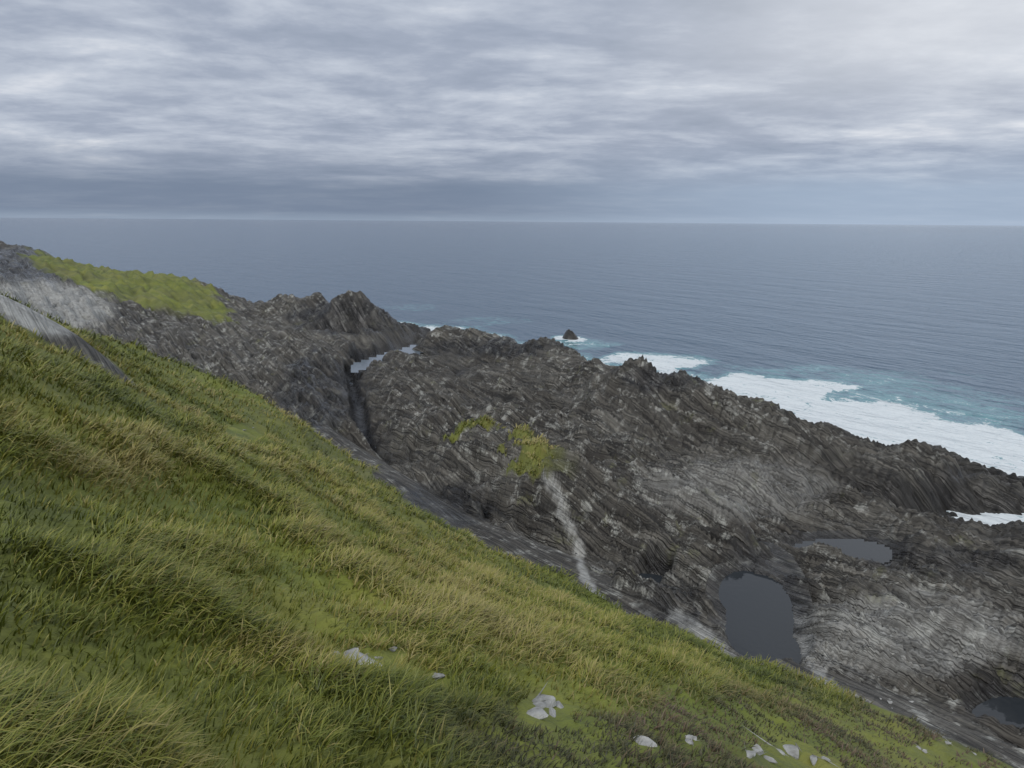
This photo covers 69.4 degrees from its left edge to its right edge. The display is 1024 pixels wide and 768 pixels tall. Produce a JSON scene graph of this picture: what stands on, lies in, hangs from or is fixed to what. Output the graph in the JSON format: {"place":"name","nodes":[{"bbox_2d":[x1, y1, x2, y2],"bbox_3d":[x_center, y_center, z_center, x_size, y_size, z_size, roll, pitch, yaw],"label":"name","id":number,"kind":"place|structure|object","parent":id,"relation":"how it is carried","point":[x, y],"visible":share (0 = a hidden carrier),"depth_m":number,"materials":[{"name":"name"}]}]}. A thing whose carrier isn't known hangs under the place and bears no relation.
{"place":"outdoors","nodes":[
{"label":"outdoors","id":0,"kind":"place"},
{"bbox_2d":[0,241,1023,767],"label":"rocky coastal terrain","id":1,"kind":"structure","parent":0,"point":[694,491],"depth_m":30.72,"materials":[{"name":"grey stone"}]},
{"bbox_2d":[343,646,358,657],"bbox_3d":[-1.085,1.837,4.995,0.116,0.105,0.237,2,13,8],"label":"rock","id":2,"kind":"object","parent":1,"relation":"on","point":[350,651],"visible":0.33,"depth_m":4.99,"materials":[{"name":"grey stone"}]},
{"bbox_2d":[344,652,381,665],"bbox_3d":[-0.976,1.845,4.928,0.268,0.066,0.160,7,12,-1],"label":"rock","id":3,"kind":"object","parent":1,"relation":"on","point":[363,657],"visible":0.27,"depth_m":4.91,"materials":[{"name":"grey stone"}]},
{"bbox_2d":[432,673,449,680],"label":"rock","id":4,"kind":"object","parent":1,"relation":"on","point":[440,675],"visible":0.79,"depth_m":5.17,"materials":[{"name":"grey stone"}]},
{"bbox_2d":[0,289,1010,767],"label":"grass","id":5,"kind":"structure","parent":1,"relation":"on","point":[420,701],"depth_m":5.90,"materials":[{"name":"green plant"}]},
{"bbox_2d":[532,698,542,702],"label":"rock","id":6,"kind":"object","parent":1,"relation":"on","point":[537,700],"visible":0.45,"depth_m":5.71,"materials":[{"name":"grey stone"}]},
{"bbox_2d":[527,707,548,719],"bbox_3d":[0.150,2.226,4.994,0.173,0.058,0.132,-2,8,-25],"label":"rock","id":7,"kind":"object","parent":1,"relation":"on","point":[538,713],"visible":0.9,"depth_m":4.97,"materials":[{"name":"grey stone"}]},
{"bbox_2d":[533,699,548,708],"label":"rock","id":8,"kind":"object","parent":1,"relation":"on","point":[541,704],"visible":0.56,"depth_m":5.43,"materials":[{"name":"grey stone"}]},
{"bbox_2d":[535,683,555,707],"bbox_3d":[0.168,2.539,5.694,0.177,0.076,0.776,8,14,29],"label":"rock","id":9,"kind":"object","parent":1,"relation":"on","point":[551,702],"visible":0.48,"depth_m":5.83,"materials":[{"name":"grey stone"}]},
{"bbox_2d":[549,707,555,716],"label":"rock","id":10,"kind":"object","parent":1,"relation":"on","point":[552,712],"visible":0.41,"depth_m":5.25,"materials":[{"name":"grey stone"}]},
{"bbox_2d":[556,701,563,708],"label":"rock","id":11,"kind":"object","parent":1,"relation":"on","point":[559,705],"visible":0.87,"depth_m":5.87,"materials":[{"name":"grey stone"}]},
{"bbox_2d":[633,735,656,746],"bbox_3d":[0.824,2.223,4.598,0.148,0.029,0.113,0,12,0],"label":"rock","id":12,"kind":"object","parent":1,"relation":"on","point":[645,741],"visible":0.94,"depth_m":4.59,"materials":[{"name":"grey stone"}]},
{"bbox_2d":[350,345,1023,728],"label":"tide pools","id":13,"kind":"object","parent":1,"relation":"in","point":[760,615],"visible":0.54,"depth_m":24.05,"materials":[{"name":"grey liquid"}]},
{"bbox_2d":[685,738,692,744],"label":"rock","id":14,"kind":"object","parent":1,"relation":"on","point":[689,741],"visible":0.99,"depth_m":5.39,"materials":[{"name":"grey stone"}]},
{"bbox_2d":[744,744,753,757],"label":"rock","id":15,"kind":"object","parent":1,"relation":"on","point":[750,754],"visible":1,"depth_m":6.15,"materials":[{"name":"grey stone"}]},
{"bbox_2d":[752,744,763,752],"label":"rock","id":16,"kind":"object","parent":1,"relation":"on","point":[757,746],"visible":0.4,"depth_m":6.62,"materials":[{"name":"grey stone"}]},
{"bbox_2d":[753,749,767,755],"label":"rock","id":17,"kind":"object","parent":1,"relation":"on","point":[759,752],"visible":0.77,"depth_m":6.46,"materials":[{"name":"grey stone"}]},
{"bbox_2d":[742,725,788,756],"bbox_3d":[2.454,3.513,7.199,0.490,0.187,0.095,13,18,22],"label":"rock","id":18,"kind":"object","parent":1,"relation":"on","point":[781,752],"visible":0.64,"depth_m":7.17,"materials":[{"name":"grey stone"}]},
{"bbox_2d":[764,755,778,763],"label":"rock","id":19,"kind":"object","parent":1,"relation":"on","point":[771,759],"visible":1,"depth_m":6.46,"materials":[{"name":"grey stone"}]},
{"bbox_2d":[783,742,800,758],"bbox_3d":[2.956,3.871,7.859,0.166,0.119,0.299,0,12,-3],"label":"rock","id":20,"kind":"object","parent":1,"relation":"on","point":[792,751],"visible":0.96,"depth_m":7.79,"materials":[{"name":"grey stone"}]},
{"bbox_2d":[810,754,826,765],"bbox_3d":[3.192,3.929,7.735,0.164,0.076,0.145,0,12,-3],"label":"rock","id":21,"kind":"object","parent":1,"relation":"on","point":[813,758],"visible":1,"depth_m":7.71,"materials":[{"name":"grey stone"}]},
{"bbox_2d":[821,756,839,767],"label":"rock","id":22,"kind":"object","parent":1,"relation":"on","point":[825,758],"visible":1,"depth_m":7.73,"materials":[{"name":"grey stone"}]},
{"bbox_2d":[0,218,1023,525],"bbox_3d":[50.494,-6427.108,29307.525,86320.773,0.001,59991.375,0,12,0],"label":"sea water","id":23,"kind":"structure","parent":0,"point":[888,334],"depth_m":179.01,"materials":[{"name":"blue liquid"}]},
{"bbox_2d":[0,0,1023,225],"label":"sky","id":24,"kind":"structure","parent":0,"point":[880,112],"materials":[{"name":"grey"}]}
]}

